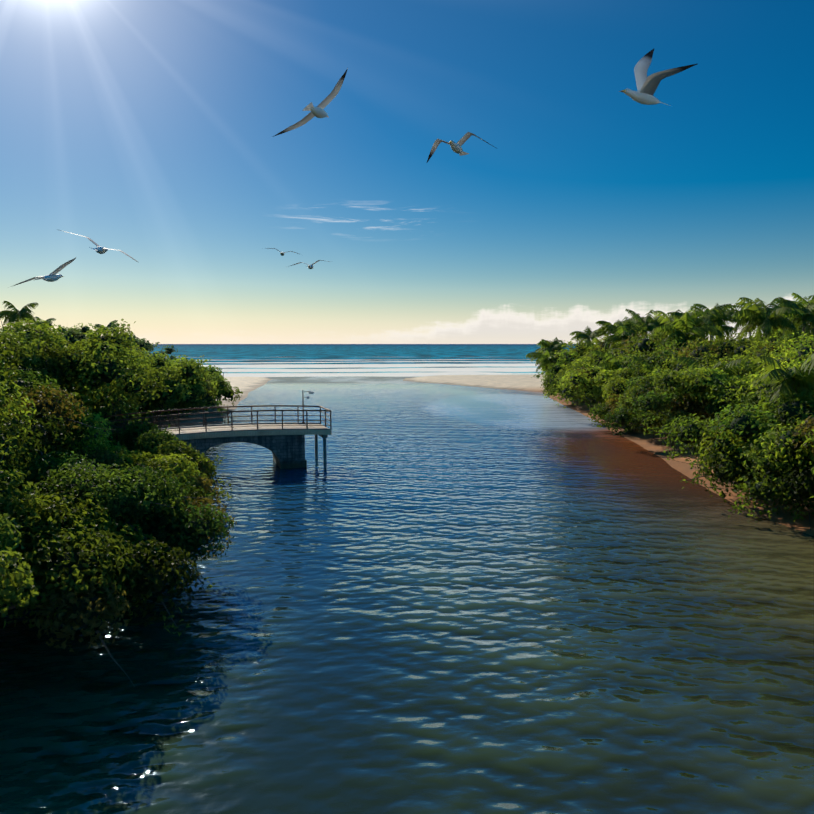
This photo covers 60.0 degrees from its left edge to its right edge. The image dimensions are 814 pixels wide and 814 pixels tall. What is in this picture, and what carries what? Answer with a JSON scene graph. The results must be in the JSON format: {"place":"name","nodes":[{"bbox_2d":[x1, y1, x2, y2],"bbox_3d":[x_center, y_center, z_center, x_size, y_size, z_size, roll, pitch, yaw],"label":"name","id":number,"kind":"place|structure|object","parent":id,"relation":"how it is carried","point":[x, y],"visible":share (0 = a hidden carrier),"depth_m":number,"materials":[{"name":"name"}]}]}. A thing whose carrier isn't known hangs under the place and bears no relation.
{"place":"outdoors","nodes":[
{"label":"outdoors","id":0,"kind":"place"},
{"bbox_2d":[8,258,75,287],"bbox_3d":[-5.186,-1.902,10.239,1.213,0.167,0.640,-19,8,12],"label":"gull","id":1,"kind":"object","parent":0,"point":[53,276],"visible":1,"depth_m":10.24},
{"bbox_2d":[60,230,138,262],"bbox_3d":[-4.537,-2.351,10.452,1.213,0.159,0.640,21,6,-9],"label":"gull","id":2,"kind":"object","parent":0,"point":[100,249],"visible":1,"depth_m":10.43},
{"bbox_2d":[265,248,297,255],"bbox_3d":[-3.690,-4.579,20.901,1.174,0.191,0.640,7,4,-12],"label":"gull","id":3,"kind":"object","parent":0,"point":[281,253],"visible":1,"depth_m":20.89,"materials":[{"name":"grey"}]},
{"bbox_2d":[288,260,329,268],"bbox_3d":[-2.363,-3.472,17.225,1.144,0.207,0.640,-6,5,4],"label":"gull","id":4,"kind":"object","parent":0,"point":[310,266],"visible":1,"depth_m":17.22,"materials":[{"name":"grey"}]},
{"bbox_2d":[274,68,347,135],"bbox_3d":[-1.072,-3.542,8.440,1.232,0.141,0.640,-33,-3,21],"label":"gull","id":5,"kind":"object","parent":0,"point":[318,111],"visible":1,"depth_m":8.43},
{"bbox_2d":[0,344,813,813],"bbox_3d":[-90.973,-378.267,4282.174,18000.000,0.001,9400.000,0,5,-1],"label":"water","id":6,"kind":"structure","parent":0,"point":[424,598],"depth_m":18.27,"materials":[{"name":"blue liquid"}]},
{"bbox_2d":[0,375,813,535],"bbox_3d":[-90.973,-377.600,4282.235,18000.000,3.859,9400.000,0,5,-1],"label":"ground","id":7,"kind":"structure","parent":0,"point":[648,442],"depth_m":62.91,"materials":[{"name":"beige sand"}]},
{"bbox_2d":[0,301,37,327],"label":"palm","id":8,"kind":"object","parent":7,"relation":"on","point":[13,316],"visible":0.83,"depth_m":73.12,"materials":[{"name":"green plant"}]},
{"bbox_2d":[0,379,46,496],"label":"bush","id":9,"kind":"object","parent":7,"relation":"on","point":[21,449],"visible":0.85,"depth_m":19.35,"materials":[{"name":"green plant"}]},
{"bbox_2d":[31,317,55,328],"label":"palm","id":10,"kind":"object","parent":7,"relation":"on","point":[41,322],"visible":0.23,"depth_m":132.44,"materials":[{"name":"green plant"}]},
{"bbox_2d":[0,330,88,399],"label":"bush","id":11,"kind":"object","parent":7,"relation":"on","point":[53,371],"visible":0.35,"depth_m":32.07,"materials":[{"name":"green plant"}]},
{"bbox_2d":[0,342,114,468],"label":"bush","id":12,"kind":"object","parent":7,"relation":"on","point":[55,420],"visible":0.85,"depth_m":25.78,"materials":[{"name":"green plant"}]},
{"bbox_2d":[1,386,132,476],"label":"bush","id":13,"kind":"object","parent":7,"relation":"on","point":[92,451],"visible":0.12,"depth_m":29.95,"materials":[{"name":"green plant"}]},
{"bbox_2d":[60,325,81,343],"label":"tree","id":14,"kind":"object","parent":7,"relation":"on","point":[75,332],"visible":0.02,"depth_m":130.63,"materials":[{"name":"green plant"}]},
{"bbox_2d":[52,323,95,350],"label":"bush","id":15,"kind":"object","parent":7,"relation":"on","point":[71,331],"visible":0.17,"depth_m":127.44,"materials":[{"name":"green plant"}]},
{"bbox_2d":[63,385,100,409],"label":"bush","id":16,"kind":"object","parent":7,"relation":"on","point":[74,397],"depth_m":39.92,"materials":[{"name":"green plant"}]},
{"bbox_2d":[0,318,176,459],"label":"tree","id":17,"kind":"object","parent":7,"relation":"on","point":[98,363],"visible":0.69,"depth_m":34.48,"materials":[{"name":"green plant"}]},
{"bbox_2d":[0,436,199,686],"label":"bush","id":18,"kind":"object","parent":7,"relation":"on","point":[48,551],"visible":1,"depth_m":16.70,"materials":[{"name":"green plant"}]},
{"bbox_2d":[95,320,117,334],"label":"palm","id":19,"kind":"object","parent":7,"relation":"on","point":[110,324],"visible":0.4,"depth_m":126.91,"materials":[{"name":"green plant"}]},
{"bbox_2d":[61,342,152,433],"bbox_3d":[-24.674,-0.898,50.493,14.587,7.494,12.706,4,6,34],"label":"bush","id":20,"kind":"object","parent":7,"relation":"on","point":[104,413],"visible":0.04,"depth_m":48.24,"materials":[{"name":"green plant"}]},
{"bbox_2d":[76,321,146,357],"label":"bush","id":21,"kind":"object","parent":7,"relation":"on","point":[113,330],"visible":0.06,"depth_m":118.69,"materials":[{"name":"green plant"}]},
{"bbox_2d":[70,346,154,418],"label":"bush","id":22,"kind":"object","parent":7,"relation":"on","point":[99,406],"depth_m":42.70,"materials":[{"name":"green plant"}]},
{"bbox_2d":[6,451,236,601],"bbox_3d":[-10.249,3.896,22.687,9.936,5.036,7.783,3,6,31],"label":"bush","id":23,"kind":"object","parent":7,"relation":"on","point":[154,506],"visible":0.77,"depth_m":21.14,"materials":[{"name":"green plant"}]},
{"bbox_2d":[82,421,185,454],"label":"bush","id":24,"kind":"object","parent":7,"relation":"on","point":[148,438],"visible":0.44,"depth_m":38.48,"materials":[{"name":"green plant"}]},
{"bbox_2d":[119,391,154,421],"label":"bush","id":25,"kind":"object","parent":7,"relation":"on","point":[136,412],"depth_m":55.47,"materials":[{"name":"green plant"}]},
{"bbox_2d":[80,465,215,565],"bbox_3d":[-11.676,4.116,26.718,7.349,3.770,8.444,0,5,-1],"label":"bush","id":26,"kind":"object","parent":7,"relation":"on","point":[194,490],"depth_m":29.12,"materials":[{"name":"green plant"}]},
{"bbox_2d":[119,324,179,360],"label":"bush","id":27,"kind":"object","parent":7,"relation":"on","point":[143,343],"visible":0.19,"depth_m":123.91,"materials":[{"name":"green plant"}]},
{"bbox_2d":[133,349,185,419],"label":"bush","id":28,"kind":"object","parent":7,"relation":"on","point":[174,403],"depth_m":61.17,"materials":[{"name":"green plant"}]},
{"bbox_2d":[103,440,231,489],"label":"bush","id":29,"kind":"object","parent":7,"relation":"on","point":[201,461],"visible":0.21,"depth_m":34.96,"materials":[{"name":"green plant"}]},
{"bbox_2d":[118,351,221,427],"bbox_3d":[-20.871,-1.209,56.734,10.912,6.550,11.090,0,5,-1],"label":"bush","id":30,"kind":"object","parent":7,"relation":"on","point":[181,393],"visible":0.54,"depth_m":55.11,"materials":[{"name":"green plant"}]},
{"bbox_2d":[120,354,222,424],"bbox_3d":[-21.420,-1.935,58.871,9.784,7.598,11.865,0,5,-1],"label":"bush","id":31,"kind":"object","parent":7,"relation":"on","point":[195,387],"visible":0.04,"depth_m":58.35,"materials":[{"name":"green plant"}]},
{"bbox_2d":[119,451,231,511],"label":"bush","id":32,"kind":"object","parent":7,"relation":"on","point":[177,468],"visible":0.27,"depth_m":31.18,"materials":[{"name":"green plant"}]},
{"bbox_2d":[143,376,225,418],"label":"bush","id":33,"kind":"object","parent":7,"relation":"on","point":[216,403],"visible":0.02,"depth_m":64.71,"materials":[{"name":"green plant"}]},
{"bbox_2d":[170,354,200,365],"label":"tree","id":34,"kind":"object","parent":7,"relation":"on","point":[175,358],"depth_m":77.85,"materials":[{"name":"green plant"}]},
{"bbox_2d":[165,361,218,412],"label":"bush","id":35,"kind":"object","parent":7,"relation":"on","point":[211,375],"visible":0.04,"depth_m":67.23,"materials":[{"name":"green plant"}]},
{"bbox_2d":[178,355,230,411],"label":"bush","id":36,"kind":"object","parent":7,"relation":"on","point":[220,386],"visible":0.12,"depth_m":73.91,"materials":[{"name":"green plant"}]},
{"bbox_2d":[95,405,331,468],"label":"pier","id":37,"kind":"structure","parent":7,"relation":"on","point":[283,442],"depth_m":43.14,"materials":[{"name":"concrete"}]},
{"bbox_2d":[302,390,313,423],"bbox_3d":[-6.584,-0.018,46.793,0.780,2.250,0.180,-2,5,-18],"label":"lamp post","id":38,"kind":"object","parent":37,"relation":"on","point":[306,397],"visible":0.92,"depth_m":46.68,"materials":[{"name":"metal"}]},
{"bbox_2d":[199,363,245,406],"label":"bush","id":39,"kind":"object","parent":7,"relation":"on","point":[231,393],"visible":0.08,"depth_m":77.90,"materials":[{"name":"green plant"}]},
{"bbox_2d":[526,347,554,365],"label":"palm","id":40,"kind":"object","parent":7,"relation":"on","point":[532,354],"visible":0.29,"depth_m":100.77,"materials":[{"name":"green plant"}]},
{"bbox_2d":[535,349,566,372],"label":"tree","id":41,"kind":"object","parent":7,"relation":"on","point":[544,358],"visible":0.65,"depth_m":94.95,"materials":[{"name":"green plant"}]},
{"bbox_2d":[535,340,567,352],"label":"palm","id":42,"kind":"object","parent":7,"relation":"on","point":[553,346],"visible":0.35,"depth_m":106.94,"materials":[{"name":"green plant"}]},
{"bbox_2d":[531,355,574,386],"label":"bush","id":43,"kind":"object","parent":7,"relation":"on","point":[543,369],"visible":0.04,"depth_m":96.88,"materials":[{"name":"green plant"}]},
{"bbox_2d":[541,338,566,349],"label":"palm","id":44,"kind":"object","parent":7,"relation":"on","point":[551,342],"visible":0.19,"depth_m":109.37,"materials":[{"name":"green plant"}]},
{"bbox_2d":[540,364,587,401],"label":"bush","id":45,"kind":"object","parent":7,"relation":"on","point":[550,393],"visible":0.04,"depth_m":87.61,"materials":[{"name":"green plant"}]},
{"bbox_2d":[542,348,590,379],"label":"bush","id":46,"kind":"object","parent":7,"relation":"on","point":[563,358],"visible":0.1,"depth_m":91.96,"materials":[{"name":"green plant"}]},
{"bbox_2d":[541,355,599,403],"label":"bush","id":47,"kind":"object","parent":7,"relation":"on","point":[555,369],"visible":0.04,"depth_m":85.11,"materials":[{"name":"green plant"}]},
{"bbox_2d":[557,359,601,406],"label":"bush","id":48,"kind":"object","parent":7,"relation":"on","point":[581,365],"visible":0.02,"depth_m":80.05,"materials":[{"name":"green plant"}]},
{"bbox_2d":[554,357,606,405],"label":"bush","id":49,"kind":"object","parent":7,"relation":"on","point":[558,374],"visible":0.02,"depth_m":76.42,"materials":[{"name":"green plant"}]},
{"bbox_2d":[542,359,627,407],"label":"bush","id":50,"kind":"object","parent":7,"relation":"on","point":[577,383],"visible":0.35,"depth_m":68.56,"materials":[{"name":"green plant"}]},
{"bbox_2d":[570,326,605,343],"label":"palm","id":51,"kind":"object","parent":7,"relation":"on","point":[590,335],"visible":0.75,"depth_m":112.36,"materials":[{"name":"green plant"}]},
{"bbox_2d":[555,335,623,360],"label":"bush","id":52,"kind":"object","parent":7,"relation":"on","point":[580,345],"visible":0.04,"depth_m":94.15,"materials":[{"name":"green plant"}]},
{"bbox_2d":[578,337,618,354],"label":"palm","id":53,"kind":"object","parent":7,"relation":"on","point":[588,346],"visible":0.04,"depth_m":91.79,"materials":[{"name":"green plant"}]},
{"bbox_2d":[566,335,646,367],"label":"bush","id":54,"kind":"object","parent":7,"relation":"on","point":[602,348],"visible":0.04,"depth_m":88.40,"materials":[{"name":"green plant"}]},
{"bbox_2d":[583,367,640,402],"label":"bush","id":55,"kind":"object","parent":7,"relation":"on","point":[602,379],"visible":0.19,"depth_m":65.19,"materials":[{"name":"green plant"}]},
{"bbox_2d":[591,347,633,363],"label":"bush","id":56,"kind":"object","parent":7,"relation":"on","point":[600,353],"visible":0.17,"depth_m":79.93,"materials":[{"name":"green plant"}]},
{"bbox_2d":[595,320,634,339],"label":"palm","id":57,"kind":"object","parent":7,"relation":"on","point":[606,324],"visible":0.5,"depth_m":99.88,"materials":[{"name":"green plant"}]},
{"bbox_2d":[584,337,647,364],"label":"bush","id":58,"kind":"object","parent":7,"relation":"on","point":[622,351],"visible":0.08,"depth_m":79.85,"materials":[{"name":"green plant"}]},
{"bbox_2d":[598,352,645,370],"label":"bush","id":59,"kind":"object","parent":7,"relation":"on","point":[609,365],"visible":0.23,"depth_m":69.66,"materials":[{"name":"green plant"}]},
{"bbox_2d":[604,319,647,347],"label":"palm","id":60,"kind":"object","parent":7,"relation":"on","point":[624,333],"visible":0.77,"depth_m":83.87,"materials":[{"name":"green plant"}]},
{"bbox_2d":[613,313,639,324],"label":"palm","id":61,"kind":"object","parent":7,"relation":"on","point":[630,319],"visible":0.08,"depth_m":107.08,"materials":[{"name":"green plant"}]},
{"bbox_2d":[587,369,671,434],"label":"bush","id":62,"kind":"object","parent":7,"relation":"on","point":[600,411],"visible":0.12,"depth_m":60.94,"materials":[{"name":"green plant"}]},
{"bbox_2d":[593,370,677,439],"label":"bush","id":63,"kind":"object","parent":7,"relation":"on","point":[619,386],"visible":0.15,"depth_m":56.38,"materials":[{"name":"green plant"}]},
{"bbox_2d":[625,309,664,338],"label":"palm","id":64,"kind":"object","parent":7,"relation":"on","point":[651,325],"visible":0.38,"depth_m":90.12,"materials":[{"name":"green plant"}]},
{"bbox_2d":[631,357,658,379],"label":"bush","id":65,"kind":"object","parent":7,"relation":"on","point":[646,365],"visible":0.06,"depth_m":60.08,"materials":[{"name":"green plant"}]},
{"bbox_2d":[590,332,720,387],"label":"bush","id":66,"kind":"object","parent":7,"relation":"on","point":[626,355],"visible":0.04,"depth_m":73.95,"materials":[{"name":"green plant"}]},
{"bbox_2d":[605,364,715,445],"bbox_3d":[19.368,0.073,51.971,11.445,6.301,9.391,4,7,38],"label":"bush","id":67,"kind":"object","parent":7,"relation":"on","point":[621,417],"visible":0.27,"depth_m":51.43,"materials":[{"name":"green plant"}]},
{"bbox_2d":[649,315,673,330],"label":"palm","id":68,"kind":"object","parent":7,"relation":"on","point":[657,318],"visible":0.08,"depth_m":91.40,"materials":[{"name":"green plant"}]},
{"bbox_2d":[617,331,732,375],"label":"bush","id":69,"kind":"object","parent":7,"relation":"on","point":[644,344],"visible":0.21,"depth_m":66.44,"materials":[{"name":"green plant"}]},
{"bbox_2d":[651,309,703,342],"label":"palm","id":70,"kind":"object","parent":7,"relation":"on","point":[667,319],"visible":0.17,"depth_m":73.53,"materials":[{"name":"green plant"}]},
{"bbox_2d":[653,311,718,348],"bbox_3d":[25.752,-4.031,65.645,5.920,9.551,5.216,0,5,-1],"label":"palm","id":71,"kind":"object","parent":7,"relation":"on","point":[667,330],"visible":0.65,"depth_m":64.71,"materials":[{"name":"green plant"}]},
{"bbox_2d":[624,366,758,445],"bbox_3d":[19.585,0.670,43.054,9.565,6.651,8.260,-2,6,-25],"label":"bush","id":72,"kind":"object","parent":7,"relation":"on","point":[705,379],"visible":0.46,"depth_m":42.68,"materials":[{"name":"green plant"}]},
{"bbox_2d":[627,340,757,379],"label":"bush","id":73,"kind":"object","parent":7,"relation":"on","point":[656,357],"visible":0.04,"depth_m":60.98,"materials":[{"name":"green plant"}]},
{"bbox_2d":[666,304,731,341],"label":"palm","id":74,"kind":"object","parent":7,"relation":"on","point":[709,317],"visible":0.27,"depth_m":74.66,"materials":[{"name":"green plant"}]},
{"bbox_2d":[640,346,762,452],"bbox_3d":[20.712,-0.202,46.035,10.055,7.583,11.927,0,5,-1],"label":"bush","id":75,"kind":"object","parent":7,"relation":"on","point":[702,389],"visible":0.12,"depth_m":43.96,"materials":[{"name":"green plant"}]},
{"bbox_2d":[691,306,723,338],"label":"palm","id":76,"kind":"object","parent":7,"relation":"on","point":[693,307],"visible":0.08,"depth_m":104.48,"materials":[{"name":"green plant"}]},
{"bbox_2d":[664,357,759,417],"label":"bush","id":77,"kind":"object","parent":7,"relation":"on","point":[731,366],"visible":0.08,"depth_m":45.78,"materials":[{"name":"green plant"}]},
{"bbox_2d":[693,304,741,343],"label":"palm","id":78,"kind":"object","parent":7,"relation":"on","point":[729,312],"visible":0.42,"depth_m":82.87,"materials":[{"name":"green plant"}]},
{"bbox_2d":[713,320,735,339],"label":"palm","id":79,"kind":"object","parent":7,"relation":"on","point":[729,330],"visible":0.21,"depth_m":111.39,"materials":[{"name":"green plant"}]},
{"bbox_2d":[642,362,812,492],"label":"bush","id":80,"kind":"object","parent":7,"relation":"on","point":[690,433],"visible":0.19,"depth_m":38.01,"materials":[{"name":"green plant"}]},
{"bbox_2d":[648,332,812,374],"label":"bush","id":81,"kind":"object","parent":7,"relation":"on","point":[698,353],"visible":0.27,"depth_m":55.73,"materials":[{"name":"green plant"}]},
{"bbox_2d":[674,388,813,531],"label":"bush","id":82,"kind":"object","parent":7,"relation":"on","point":[739,462],"visible":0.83,"depth_m":32.60,"materials":[{"name":"green plant"}]},
{"bbox_2d":[727,308,769,338],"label":"palm","id":83,"kind":"object","parent":7,"relation":"on","point":[735,330],"depth_m":97.92,"materials":[{"name":"green plant"}]},
{"bbox_2d":[687,332,813,376],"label":"bush","id":84,"kind":"object","parent":7,"relation":"on","point":[736,357],"visible":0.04,"depth_m":48.27,"materials":[{"name":"green plant"}]},
{"bbox_2d":[732,332,776,345],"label":"tree","id":85,"kind":"object","parent":7,"relation":"on","point":[748,338],"depth_m":74.05,"materials":[{"name":"green plant"}]},
{"bbox_2d":[703,351,813,421],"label":"bush","id":86,"kind":"object","parent":7,"relation":"on","point":[791,365],"visible":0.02,"depth_m":40.42,"materials":[{"name":"green plant"}]},
{"bbox_2d":[705,331,813,348],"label":"bush","id":87,"kind":"object","parent":7,"relation":"on","point":[739,342],"visible":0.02,"depth_m":67.31,"materials":[{"name":"green plant"}]},
{"bbox_2d":[723,370,813,429],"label":"bush","id":88,"kind":"object","parent":7,"relation":"on","point":[758,389],"visible":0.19,"depth_m":37.92,"materials":[{"name":"green plant"}]},
{"bbox_2d":[732,297,805,347],"bbox_3d":[28.831,-3.715,56.849,5.832,10.404,5.509,0,5,-1],"label":"palm","id":89,"kind":"object","parent":7,"relation":"on","point":[767,319],"visible":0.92,"depth_m":56.61,"materials":[{"name":"green plant"}]},
{"bbox_2d":[740,329,813,375],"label":"bush","id":90,"kind":"object","parent":7,"relation":"on","point":[802,353],"visible":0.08,"depth_m":45.57,"materials":[{"name":"green plant"}]},
{"bbox_2d":[748,353,813,419],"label":"palm","id":91,"kind":"object","parent":7,"relation":"on","point":[794,378],"visible":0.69,"depth_m":35.46,"materials":[{"name":"green plant"}]},
{"bbox_2d":[753,326,811,340],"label":"tree","id":92,"kind":"object","parent":7,"relation":"on","point":[783,331],"depth_m":85.84,"materials":[{"name":"green plant"}]},
{"bbox_2d":[757,415,813,509],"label":"bush","id":93,"kind":"object","parent":7,"relation":"on","point":[805,482],"visible":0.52,"depth_m":28.92,"materials":[{"name":"green plant"}]},
{"bbox_2d":[771,298,813,341],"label":"palm","id":94,"kind":"object","parent":7,"relation":"on","point":[803,320],"visible":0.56,"depth_m":61.34,"materials":[{"name":"green plant"}]},
{"bbox_2d":[778,297,813,336],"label":"palm","id":95,"kind":"object","parent":7,"relation":"on","point":[806,303],"visible":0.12,"depth_m":68.91,"materials":[{"name":"green plant"}]},
{"bbox_2d":[792,293,813,335],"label":"palm","id":96,"kind":"object","parent":7,"relation":"on","point":[796,296],"visible":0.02,"depth_m":74.80,"materials":[{"name":"green plant"}]},
{"bbox_2d":[803,429,813,497],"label":"bush","id":97,"kind":"object","parent":7,"relation":"on","point":[810,438],"visible":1,"depth_m":26.08,"materials":[{"name":"green plant"}]},
{"bbox_2d":[808,295,813,346],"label":"palm","id":98,"kind":"object","parent":7,"relation":"on","point":[812,299],"visible":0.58,"depth_m":46.06,"materials":[{"name":"green plant"}]},
{"bbox_2d":[0,0,813,343],"label":"sky","id":99,"kind":"structure","parent":0,"point":[145,130],"materials":[{"name":"blue"}]},
{"bbox_2d":[427,132,495,161],"bbox_3d":[0.686,-3.586,9.671,1.042,0.217,0.640,-3,3,24],"label":"gull","id":100,"kind":"object","parent":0,"point":[456,148],"visible":1,"depth_m":9.63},
{"bbox_2d":[620,49,696,105],"bbox_3d":[2.555,-3.417,7.338,0.640,0.504,0.902,5,34,-17],"label":"gull","id":101,"kind":"object","parent":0,"point":[646,88],"visible":1,"depth_m":7.38,"materials":[{"name":"white"}]}
]}

